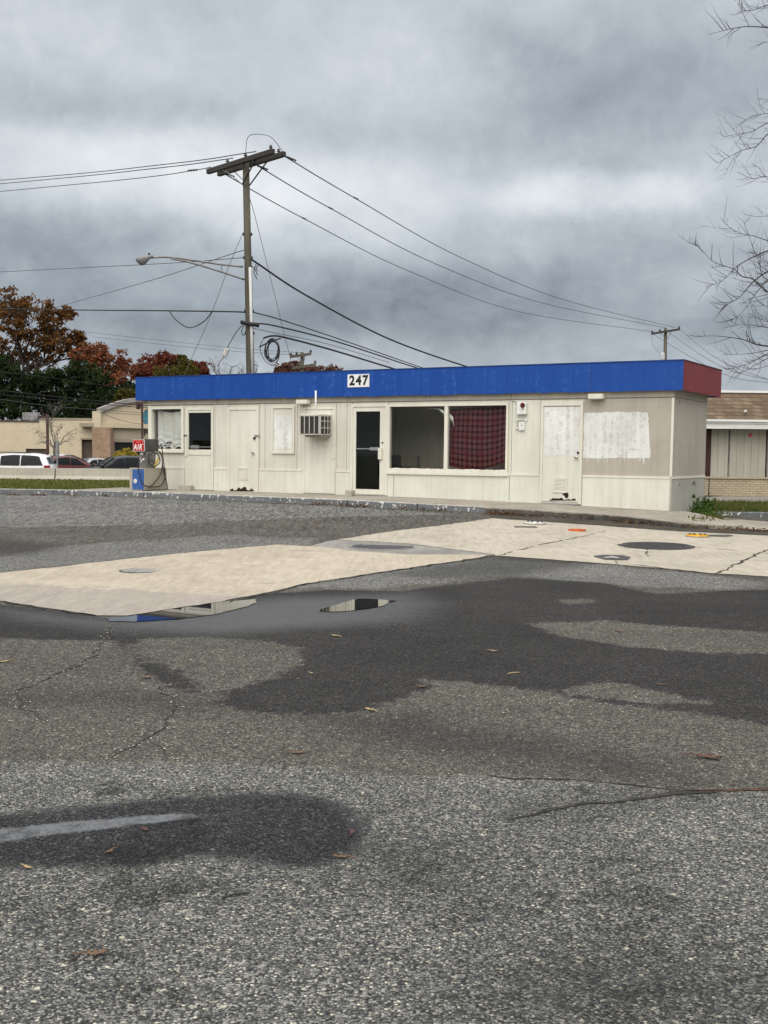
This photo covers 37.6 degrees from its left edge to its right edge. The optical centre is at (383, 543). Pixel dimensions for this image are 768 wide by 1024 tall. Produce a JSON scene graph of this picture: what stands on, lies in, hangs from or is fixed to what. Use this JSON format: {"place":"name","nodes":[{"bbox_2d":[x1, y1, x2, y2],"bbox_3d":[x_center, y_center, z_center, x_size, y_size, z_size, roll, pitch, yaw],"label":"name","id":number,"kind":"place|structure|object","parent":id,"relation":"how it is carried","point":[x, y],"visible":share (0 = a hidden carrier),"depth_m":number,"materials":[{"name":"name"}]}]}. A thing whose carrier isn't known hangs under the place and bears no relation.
{"place":"outdoors","nodes":[
{"label":"outdoors","id":0,"kind":"place"},
{"bbox_2d":[0,477,129,489],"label":"grass","id":1,"kind":"structure","parent":0,"point":[15,483],"depth_m":38.66,"materials":[{"name":"plant"}]},
{"bbox_2d":[0,371,132,389],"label":"power line","id":2,"kind":"object","parent":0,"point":[68,380],"visible":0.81,"depth_m":53.71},
{"bbox_2d":[0,399,141,412],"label":"power line","id":3,"kind":"object","parent":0,"point":[70,407],"visible":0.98,"depth_m":54.09,"materials":[{"name":"grey metal"}]},
{"bbox_2d":[0,394,145,407],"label":"power line","id":4,"kind":"object","parent":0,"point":[73,401],"visible":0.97,"depth_m":54.45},
{"bbox_2d":[0,390,146,405],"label":"power line","id":5,"kind":"object","parent":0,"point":[72,398],"visible":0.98,"depth_m":54.44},
{"bbox_2d":[178,485,193,490],"bbox_3d":[-5.099,-1.434,29.115,0.370,0.135,0.200,3,5,23],"label":"concrete block","id":6,"kind":"object","parent":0,"point":[185,487],"depth_m":29.03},
{"bbox_2d":[0,495,767,1023],"bbox_3d":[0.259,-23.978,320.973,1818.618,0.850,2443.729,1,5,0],"label":"ground","id":7,"kind":"structure","parent":0,"point":[454,891],"depth_m":5.24,"materials":[{"name":"asphalt"}]},
{"bbox_2d":[0,352,40,419],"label":"pine tree","id":8,"kind":"object","parent":7,"relation":"on","point":[15,410],"visible":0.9,"depth_m":96.13,"materials":[{"name":"green plant"}]},
{"bbox_2d":[0,467,55,479],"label":"concrete barrier","id":9,"kind":"object","parent":7,"relation":"on","point":[31,473],"visible":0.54,"depth_m":54.81,"materials":[{"name":"concrete"}]},
{"bbox_2d":[0,452,58,467],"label":"minivan","id":10,"kind":"object","parent":7,"relation":"on","point":[22,460],"visible":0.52,"depth_m":62.99,"materials":[{"name":"white paint"}]},
{"bbox_2d":[10,489,55,494],"bbox_3d":[-9.292,-1.221,29.865,1.611,0.456,0.168,3,5,30],"label":"kerb stone","id":11,"kind":"object","parent":7,"relation":"on","point":[34,491],"visible":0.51,"depth_m":29.78,"materials":[{"name":"paint"}]},
{"bbox_2d":[22,413,48,454],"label":"parking lot lamp","id":12,"kind":"object","parent":7,"relation":"on","point":[30,416],"visible":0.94,"depth_m":73.53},
{"bbox_2d":[10,365,81,420],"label":"pine tree","id":13,"kind":"object","parent":7,"relation":"on","point":[46,385],"visible":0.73,"depth_m":98.21,"materials":[{"name":"green plant"}]},
{"bbox_2d":[0,285,94,418],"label":"oak tree","id":14,"kind":"object","parent":7,"relation":"on","point":[51,338],"visible":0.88,"depth_m":105.42,"materials":[{"name":"orange plant"}]},
{"bbox_2d":[28,397,86,455],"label":"street tree","id":15,"kind":"object","parent":7,"relation":"on","point":[54,439],"visible":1,"depth_m":71.72,"materials":[{"name":"brown plant"}]},
{"bbox_2d":[14,626,113,720],"bbox_3d":[-2.312,0.876,8.228,0.356,0.001,3.574,0,5,-6],"label":"crack","id":16,"kind":"object","parent":7,"relation":"on","point":[17,694],"visible":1,"depth_m":7.76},
{"bbox_2d":[51,456,95,467],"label":"car","id":17,"kind":"object","parent":7,"relation":"on","point":[69,462],"visible":0.2,"depth_m":65.47,"materials":[{"name":"red paint"}]},
{"bbox_2d":[0,398,147,458],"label":"strip mall","id":18,"kind":"structure","parent":7,"relation":"on","point":[104,436],"depth_m":84.67,"materials":[{"name":"beige paint"}]},
{"bbox_2d":[49,357,118,417],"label":"pine tree","id":19,"kind":"object","parent":7,"relation":"on","point":[80,372],"visible":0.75,"depth_m":97.86,"materials":[{"name":"green plant"}]},
{"bbox_2d":[72,948,108,955],"bbox_3d":[-0.906,1.262,3.491,0.106,0.011,0.048,1,5,9],"label":"fallen leaf","id":20,"kind":"object","parent":7,"relation":"on","point":[95,952],"visible":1,"depth_m":3.49,"materials":[{"name":"brown plant"}]},
{"bbox_2d":[55,468,128,479],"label":"concrete barrier","id":21,"kind":"object","parent":7,"relation":"on","point":[88,473],"visible":0.37,"depth_m":54.81,"materials":[{"name":"concrete"}]},
{"bbox_2d":[82,458,103,463],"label":"car","id":22,"kind":"object","parent":7,"relation":"on","point":[93,460],"visible":0.09,"depth_m":67.84,"materials":[{"name":"silver metal"}]},
{"bbox_2d":[6,628,183,758],"bbox_3d":[-2.059,0.913,7.745,1.037,0.004,4.556,-1,5,-21],"label":"grit","id":23,"kind":"object","parent":7,"relation":"on","point":[141,733],"visible":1,"depth_m":6.93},
{"bbox_2d":[54,489,143,496],"bbox_3d":[-7.247,-1.114,28.674,3.095,0.476,0.168,3,5,30],"label":"kerb stone","id":24,"kind":"object","parent":7,"relation":"on","point":[104,493],"visible":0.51,"depth_m":28.57,"materials":[{"name":"paint"}]},
{"bbox_2d":[66,341,140,401],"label":"maple tree","id":25,"kind":"object","parent":7,"relation":"on","point":[101,357],"visible":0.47,"depth_m":102.17,"materials":[{"name":"red plant"}]},
{"bbox_2d":[86,456,139,468],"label":"car","id":26,"kind":"object","parent":7,"relation":"on","point":[122,462],"visible":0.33,"depth_m":61.19,"materials":[{"name":"black paint"}]},
{"bbox_2d":[111,387,135,401],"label":"maple tree","id":27,"kind":"object","parent":7,"relation":"on","point":[122,393],"visible":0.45,"depth_m":95.41,"materials":[{"name":"green plant"}]},
{"bbox_2d":[113,447,138,456],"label":"yellow bush","id":28,"kind":"object","parent":7,"relation":"on","point":[124,452],"visible":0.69,"depth_m":77.79,"materials":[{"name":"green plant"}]},
{"bbox_2d":[119,380,135,396],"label":"pine tree","id":29,"kind":"object","parent":7,"relation":"on","point":[131,386],"visible":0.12,"depth_m":101.40,"materials":[{"name":"green plant"}]},
{"bbox_2d":[136,401,142,438],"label":"parking lot lamp","id":30,"kind":"object","parent":7,"relation":"on","point":[138,404],"visible":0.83,"depth_m":69.55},
{"bbox_2d":[110,686,174,757],"bbox_3d":[-1.341,1.016,6.605,0.198,0.001,1.774,0,5,-3],"label":"crack","id":31,"kind":"object","parent":7,"relation":"on","point":[171,714],"visible":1,"depth_m":6.47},
{"bbox_2d":[130,349,177,381],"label":"red oak tree","id":32,"kind":"object","parent":7,"relation":"on","point":[164,358],"visible":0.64,"depth_m":109.55,"materials":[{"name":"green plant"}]},
{"bbox_2d":[152,354,199,375],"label":"young tree","id":33,"kind":"object","parent":7,"relation":"on","point":[179,369],"visible":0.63,"depth_m":103.60,"materials":[{"name":"green plant"}]},
{"bbox_2d":[107,599,256,621],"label":"puddle water","id":34,"kind":"structure","parent":7,"relation":"on","point":[203,609],"depth_m":10.96,"materials":[{"name":"black liquid"}]},
{"bbox_2d":[144,492,247,500],"bbox_3d":[-4.530,-0.959,27.092,3.169,0.476,0.169,3,5,30],"label":"kerb stone","id":35,"kind":"object","parent":7,"relation":"on","point":[197,496],"visible":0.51,"depth_m":26.99,"materials":[{"name":"paint"}]},
{"bbox_2d":[190,360,211,374],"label":"red oak tree","id":36,"kind":"object","parent":7,"relation":"on","point":[204,369],"visible":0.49,"depth_m":110.15,"materials":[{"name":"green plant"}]},
{"bbox_2d":[209,356,245,373],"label":"bare tree","id":37,"kind":"object","parent":7,"relation":"on","point":[214,369],"visible":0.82,"depth_m":108.28,"materials":[{"name":"grey plant"}]},
{"bbox_2d":[0,544,485,614],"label":"concrete slab","id":38,"kind":"structure","parent":7,"relation":"on","point":[176,581],"depth_m":13.86,"materials":[{"name":"concrete"}]},
{"bbox_2d":[119,568,160,572],"bbox_3d":[-3.099,0.358,14.447,0.571,0.044,0.571,1,5,0],"label":"manhole cover","id":39,"kind":"object","parent":38,"relation":"on","point":[137,570],"visible":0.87,"depth_m":14.36,"materials":[{"name":"metal"}]},
{"bbox_2d":[206,134,286,372],"bbox_3d":[-3.972,-6.227,32.636,0.566,10.618,3.335,-3,6,-42],"label":"utility pole","id":40,"kind":"object","parent":7,"relation":"on","point":[244,164],"visible":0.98,"depth_m":32.35,"materials":[{"name":"grey wood"}]},
{"bbox_2d":[0,166,210,191],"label":"power line","id":41,"kind":"object","parent":40,"relation":"attached to","point":[191,170],"visible":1,"depth_m":39.77,"materials":[{"name":"grey metal"}]},
{"bbox_2d":[0,158,232,183],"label":"power line","id":42,"kind":"object","parent":40,"relation":"attached to","point":[125,171],"visible":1,"depth_m":39.45,"materials":[{"name":"grey metal"}]},
{"bbox_2d":[0,308,244,312],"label":"telephone cable","id":43,"kind":"object","parent":40,"relation":"attached to","point":[132,310],"visible":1,"depth_m":40.06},
{"bbox_2d":[2,257,242,271],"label":"power line","id":44,"kind":"object","parent":40,"relation":"attached to","point":[125,265],"visible":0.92,"depth_m":40.28,"materials":[{"name":"grey metal"}]},
{"bbox_2d":[0,151,255,180],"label":"power line","id":45,"kind":"object","parent":40,"relation":"attached to","point":[136,167],"visible":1,"depth_m":39.13,"materials":[{"name":"grey metal"}]},
{"bbox_2d":[58,250,243,306],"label":"power line","id":46,"kind":"object","parent":40,"relation":"attached to","point":[156,278],"visible":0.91,"depth_m":43.59,"materials":[{"name":"grey metal"}]},
{"bbox_2d":[136,253,244,279],"bbox_3d":[-5.352,-7.756,31.558,3.240,0.488,0.329,-2,5,-30],"label":"street lamp","id":47,"kind":"object","parent":40,"relation":"attached to","point":[143,260],"visible":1,"depth_m":31.56,"materials":[{"name":"metal"}]},
{"bbox_2d":[183,236,241,375],"bbox_3d":[-5.737,-7.030,36.053,0.080,4.353,7.743,-1,5,-25],"label":"power line","id":48,"kind":"object","parent":40,"relation":"attached to","point":[214,305],"visible":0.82,"depth_m":34.89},
{"bbox_2d":[250,200,292,367],"bbox_3d":[-3.482,-7.801,34.512,0.171,4.570,4.119,2,5,13],"label":"power line","id":49,"kind":"object","parent":40,"relation":"attached to","point":[271,281],"visible":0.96,"depth_m":34.48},
{"bbox_2d":[253,328,388,362],"bbox_3d":[-1.950,-6.682,38.138,0.288,0.221,11.718,2,5,20],"label":"telephone cable","id":50,"kind":"object","parent":40,"relation":"attached to","point":[317,341],"visible":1,"depth_m":37.73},
{"bbox_2d":[263,335,395,368],"bbox_3d":[-1.027,-6.489,39.593,0.759,0.490,15.197,2,5,20],"label":"telephone cable","id":51,"kind":"object","parent":40,"relation":"attached to","point":[280,336],"visible":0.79,"depth_m":37.95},
{"bbox_2d":[259,338,280,364],"bbox_3d":[-3.294,-5.560,32.578,0.620,0.817,0.269,1,5,0],"label":"cable coil","id":52,"kind":"object","parent":51,"relation":"hanging from","point":[269,342],"visible":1,"depth_m":32.53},
{"bbox_2d":[253,322,417,367],"bbox_3d":[-0.554,-6.862,41.227,0.773,0.725,18.460,3,5,23],"label":"telephone cable","id":53,"kind":"object","parent":40,"relation":"attached to","point":[335,341],"visible":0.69,"depth_m":39.19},
{"bbox_2d":[253,312,422,367],"bbox_3d":[-0.419,-6.890,41.334,1.222,1.099,18.736,3,5,25],"label":"telephone cable","id":54,"kind":"object","parent":40,"relation":"attached to","point":[333,337],"visible":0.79,"depth_m":39.06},
{"bbox_2d":[251,258,465,365],"bbox_3d":[0.671,-7.627,40.654,0.753,2.375,18.710,3,5,31],"label":"service cable","id":55,"kind":"object","parent":40,"relation":"attached to","point":[263,267],"visible":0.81,"depth_m":37.85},
{"bbox_2d":[219,170,651,331],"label":"power line","id":56,"kind":"object","parent":40,"relation":"attached to","point":[224,173],"visible":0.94,"depth_m":50.86,"materials":[{"name":"grey metal"}]},
{"bbox_2d":[251,161,664,327],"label":"power line","id":57,"kind":"object","parent":40,"relation":"attached to","point":[265,169],"visible":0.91,"depth_m":49.14,"materials":[{"name":"grey metal"}]},
{"bbox_2d":[281,154,674,327],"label":"power line","id":58,"kind":"object","parent":40,"relation":"attached to","point":[290,158],"visible":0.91,"depth_m":47.06,"materials":[{"name":"grey metal"}]},
{"bbox_2d":[248,496,347,505],"bbox_3d":[-1.974,-0.808,25.604,2.723,0.467,0.168,3,5,30],"label":"kerb stone","id":59,"kind":"object","parent":7,"relation":"on","point":[286,499],"visible":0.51,"depth_m":25.56,"materials":[{"name":"paint"}]},
{"bbox_2d":[290,349,316,371],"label":"utility pole","id":60,"kind":"object","parent":7,"relation":"on","point":[301,366],"visible":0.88,"depth_m":76.97,"materials":[{"name":"brown wood"}]},
{"bbox_2d":[271,360,343,372],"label":"red oak tree","id":61,"kind":"object","parent":7,"relation":"on","point":[285,367],"visible":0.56,"depth_m":110.52,"materials":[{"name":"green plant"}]},
{"bbox_2d":[308,501,372,506],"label":"leaf litter","id":62,"kind":"object","parent":7,"relation":"on","point":[336,504],"visible":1,"depth_m":24.68,"materials":[{"name":"brown plant"}]},
{"bbox_2d":[318,598,394,611],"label":"puddle water","id":63,"kind":"structure","parent":7,"relation":"on","point":[357,604],"depth_m":11.56,"materials":[{"name":"black liquid"}]},
{"bbox_2d":[226,555,492,601],"bbox_3d":[-0.177,0.377,13.936,0.331,0.118,5.556,4,6,36],"label":"crack","id":64,"kind":"object","parent":7,"relation":"on","point":[340,578],"visible":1,"depth_m":13.59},
{"bbox_2d":[347,500,418,508],"bbox_3d":[-0.033,-0.694,24.475,1.743,0.460,0.168,3,5,30],"label":"kerb stone","id":65,"kind":"object","parent":7,"relation":"on","point":[388,504],"visible":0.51,"depth_m":24.37,"materials":[{"name":"paint"}]},
{"bbox_2d":[311,540,492,554],"bbox_3d":[0.266,0.072,16.896,2.947,0.051,1.311,3,5,25],"label":"mortar patch","id":66,"kind":"object","parent":7,"relation":"on","point":[418,550],"visible":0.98,"depth_m":16.79,"materials":[{"name":"concrete"}]},
{"bbox_2d":[135,359,721,512],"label":"store building","id":67,"kind":"structure","parent":7,"relation":"on","point":[635,438],"depth_m":25.81,"materials":[{"name":"grey paint"}]},
{"bbox_2d":[149,407,184,452],"bbox_3d":[-5.771,-3.018,30.009,1.198,1.200,0.100,3,5,30],"label":"window","id":68,"kind":"structure","parent":67,"relation":"in","point":[182,449],"depth_m":29.87,"materials":[{"name":"paint"}]},
{"bbox_2d":[158,410,180,448],"bbox_3d":[-5.625,-3.005,30.110,1.028,1.109,0.233,3,5,30],"label":"window sheet","id":69,"kind":"object","parent":67,"relation":"attached to","point":[169,427],"depth_m":30.16,"materials":[{"name":"fabric"}]},
{"bbox_2d":[183,408,213,489],"bbox_3d":[-4.833,-2.477,29.508,0.987,2.127,0.085,3,5,30],"label":"door","id":70,"kind":"structure","parent":67,"relation":"in","point":[199,463],"depth_m":29.52,"materials":[{"name":"paint"}]},
{"bbox_2d":[228,407,258,491],"bbox_3d":[-3.583,-2.390,28.737,1.005,2.160,0.104,3,5,30],"label":"door","id":71,"kind":"structure","parent":67,"relation":"in","point":[243,422],"depth_m":28.76,"materials":[{"name":"paint"}]},
{"bbox_2d":[271,406,294,453],"bbox_3d":[-2.513,-2.826,28.094,0.701,1.174,0.048,3,5,30],"label":"window","id":72,"kind":"structure","parent":67,"relation":"in","point":[282,417],"depth_m":28.09,"materials":[{"name":"paint"}]},
{"bbox_2d":[299,391,330,436],"bbox_3d":[-1.667,-3.132,27.306,0.633,1.118,0.493,3,5,30],"label":"air conditioner","id":73,"kind":"object","parent":67,"relation":"attached to","point":[314,425],"visible":1,"depth_m":27.18,"materials":[{"name":"metal"}]},
{"bbox_2d":[303,407,334,493],"bbox_3d":[-1.588,-2.275,27.596,0.932,2.113,0.060,3,5,30],"label":"door","id":74,"kind":"structure","parent":67,"relation":"in","point":[318,452],"depth_m":27.61,"materials":[{"name":"paint"}]},
{"bbox_2d":[347,374,369,386],"bbox_3d":[-0.608,-3.866,26.790,0.604,0.304,0.017,3,5,30],"label":"number sign","id":75,"kind":"object","parent":67,"relation":"attached to","point":[357,380],"visible":1,"depth_m":26.79,"materials":[{"name":"white"}]},
{"bbox_2d":[350,404,387,494],"bbox_3d":[-0.351,-2.239,26.882,1.022,2.160,0.130,3,5,30],"label":"door","id":76,"kind":"structure","parent":67,"relation":"in","point":[383,408],"depth_m":26.80,"materials":[{"name":"paint"}]},
{"bbox_2d":[386,402,508,475],"bbox_3d":[1.436,-2.386,25.850,3.123,1.634,0.125,3,5,30],"label":"window","id":77,"kind":"structure","parent":67,"relation":"in","point":[446,471],"depth_m":25.82,"materials":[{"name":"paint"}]},
{"bbox_2d":[443,405,505,469],"bbox_3d":[2.067,-2.401,25.620,1.662,1.448,0.073,3,5,30],"label":"plaid curtain","id":78,"kind":"object","parent":67,"relation":"hanging from","point":[477,437],"visible":1,"depth_m":25.59,"materials":[{"name":"fabric"}]},
{"bbox_2d":[511,400,527,429],"bbox_3d":[2.946,-2.821,24.836,0.396,0.662,0.146,3,5,30],"label":"alarm box","id":79,"kind":"object","parent":67,"relation":"attached to","point":[522,407],"visible":1,"depth_m":24.78,"materials":[{"name":"metal"}]},
{"bbox_2d":[539,401,583,504],"bbox_3d":[3.817,-1.959,24.425,0.965,2.232,0.110,3,5,30],"label":"door","id":80,"kind":"structure","parent":67,"relation":"in","point":[561,430],"depth_m":24.44,"materials":[{"name":"paint"}]},
{"bbox_2d":[588,394,604,398],"bbox_3d":[4.495,-3.108,23.878,0.320,0.108,0.179,3,5,30],"label":"wall light","id":81,"kind":"object","parent":67,"relation":"attached to","point":[596,396],"visible":1,"depth_m":23.80,"materials":[{"name":"paint"}]},
{"bbox_2d":[418,504,486,512],"bbox_3d":[1.429,-0.595,23.625,1.611,0.430,0.168,3,5,30],"label":"kerb stone","id":82,"kind":"object","parent":7,"relation":"on","point":[475,509],"visible":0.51,"depth_m":23.54,"materials":[{"name":"paint"}]},
{"bbox_2d":[337,518,767,575],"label":"concrete slab","id":83,"kind":"structure","parent":7,"relation":"on","point":[500,537],"depth_m":17.88,"materials":[{"name":"concrete"}]},
{"bbox_2d":[348,544,416,550],"bbox_3d":[-0.016,0.059,17.155,1.053,0.042,1.053,1,5,0],"label":"manhole cover","id":84,"kind":"object","parent":83,"relation":"on","point":[377,547],"visible":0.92,"depth_m":16.91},
{"bbox_2d":[524,521,546,524],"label":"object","id":85,"kind":"object","parent":83,"relation":"on","point":[535,523],"visible":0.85,"depth_m":20.79,"materials":[{"name":"white paint"}]},
{"bbox_2d":[595,555,629,559],"bbox_3d":[3.256,0.195,16.030,0.522,0.015,0.670,1,5,0],"label":"cover","id":86,"kind":"object","parent":83,"relation":"on","point":[615,557],"visible":1,"depth_m":16.01,"materials":[{"name":"metal"}]},
{"bbox_2d":[617,542,694,549],"bbox_3d":[4.273,0.043,17.744,1.198,0.061,1.198,1,5,0],"label":"manhole cover","id":87,"kind":"object","parent":83,"relation":"on","point":[658,545],"visible":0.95,"depth_m":17.53,"materials":[{"name":"metal"}]},
{"bbox_2d":[685,533,709,537],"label":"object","id":88,"kind":"object","parent":83,"relation":"on","point":[694,535],"visible":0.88,"depth_m":19.21,"materials":[{"name":"yellow paint"}]},
{"bbox_2d":[490,775,679,790],"bbox_3d":[0.942,1.137,5.394,0.922,0.001,0.074,2,5,12],"label":"crack","id":89,"kind":"object","parent":7,"relation":"on","point":[576,779],"visible":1,"depth_m":5.43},
{"bbox_2d":[486,509,707,528],"bbox_3d":[4.049,-0.445,22.080,4.494,0.332,0.190,3,5,30],"label":"broken walk edge","id":90,"kind":"object","parent":7,"relation":"on","point":[595,517],"visible":0.4,"depth_m":21.95,"materials":[{"name":"concrete"}]},
{"bbox_2d":[508,791,716,818],"bbox_3d":[1.026,1.163,5.077,1.104,0.001,0.087,-1,5,-22],"label":"crack","id":91,"kind":"object","parent":7,"relation":"on","point":[636,798],"visible":1,"depth_m":5.12,"materials":[{"name":"asphalt"}]},
{"bbox_2d":[482,513,767,534],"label":"soil strip","id":92,"kind":"object","parent":7,"relation":"on","point":[605,522],"visible":0.71,"depth_m":21.20,"materials":[{"name":"soil"}]},
{"bbox_2d":[483,510,592,519],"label":"leaf litter","id":93,"kind":"object","parent":92,"relation":"on","point":[490,513],"visible":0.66,"depth_m":22.65,"materials":[{"name":"brown plant"}]},
{"bbox_2d":[609,518,767,531],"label":"leaf litter","id":94,"kind":"object","parent":92,"relation":"on","point":[742,528],"visible":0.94,"depth_m":20.91,"materials":[{"name":"brown plant"}]},
{"bbox_2d":[651,326,679,359],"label":"utility pole","id":95,"kind":"object","parent":7,"relation":"on","point":[663,355],"visible":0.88,"depth_m":93.60,"materials":[{"name":"grey wood"}]},
{"bbox_2d":[682,753,722,757],"bbox_3d":[1.659,1.097,5.861,0.198,0.017,0.091,5,6,42],"label":"fallen leaf","id":96,"kind":"object","parent":7,"relation":"on","point":[708,755],"visible":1,"depth_m":5.86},
{"bbox_2d":[689,493,721,511],"bbox_3d":[6.932,-0.910,25.368,1.136,0.529,2.292,3,5,31],"label":"weed clump","id":97,"kind":"object","parent":7,"relation":"on","point":[702,503],"visible":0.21,"depth_m":25.22,"materials":[{"name":"green plant"}]},
{"bbox_2d":[687,503,727,515],"bbox_3d":[7.037,-0.731,24.529,1.019,0.334,1.353,1,5,0],"label":"weed clump","id":98,"kind":"object","parent":7,"relation":"on","point":[698,510],"visible":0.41,"depth_m":24.46,"materials":[{"name":"green plant"}]},
{"bbox_2d":[679,0,767,384],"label":"bare tree","id":99,"kind":"object","parent":7,"relation":"on","point":[760,252],"visible":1,"depth_m":19.14,"materials":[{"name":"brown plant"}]},
{"bbox_2d":[682,788,767,790],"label":"crack","id":100,"kind":"object","parent":7,"relation":"on","point":[731,789],"visible":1,"depth_m":5.29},
{"bbox_2d":[704,390,767,495],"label":"mansard building","id":101,"kind":"structure","parent":7,"relation":"on","point":[736,458],"depth_m":35.94,"materials":[{"name":"beige brick"}]},
{"bbox_2d":[716,512,767,516],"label":"kerb stone","id":102,"kind":"object","parent":7,"relation":"on","point":[750,514],"depth_m":25.26,"materials":[{"name":"paint"}]},
{"bbox_2d":[724,518,767,529],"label":"apron","id":103,"kind":"object","parent":7,"relation":"on","point":[749,524],"visible":0.43,"depth_m":22.77,"materials":[{"name":"concrete"}]},
{"bbox_2d":[688,510,735,521],"bbox_3d":[6.545,-0.539,22.877,1.054,0.271,2.989,2,5,20],"label":"creeping weed","id":104,"kind":"object","parent":103,"relation":"on","point":[712,516],"visible":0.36,"depth_m":23.17,"materials":[{"name":"green plant"}]},
{"bbox_2d":[0,0,767,420],"label":"sky","id":105,"kind":"structure","parent":0,"point":[557,148],"materials":[{"name":"grey"}]},
{"bbox_2d":[378,455,401,476],"bbox_3d":[0.153,-1.701,27.769,0.546,0.950,0.480,2,5,13],"label":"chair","id":106,"kind":"object","parent":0,"point":[396,461],"visible":0.26,"depth_m":27.90,"materials":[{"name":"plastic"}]},
{"bbox_2d":[74,487,742,529],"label":"sidewalk","id":107,"kind":"structure","parent":0,"point":[679,517],"depth_m":23.84,"materials":[{"name":"concrete"}]},
{"bbox_2d":[129,439,167,490],"bbox_3d":[-6.058,-2.021,28.961,0.585,1.318,0.979,3,5,30],"label":"air pump","id":108,"kind":"object","parent":107,"relation":"on","point":[147,475],"visible":1,"depth_m":28.77,"materials":[{"name":"metal"}]},
{"bbox_2d":[705,496,767,502],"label":"pavement","id":109,"kind":"structure","parent":0,"point":[753,498],"depth_m":33.81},
{"bbox_2d":[707,498,767,510],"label":"grass","id":110,"kind":"structure","parent":0,"point":[739,505],"depth_m":26.48,"materials":[{"name":"plant"}]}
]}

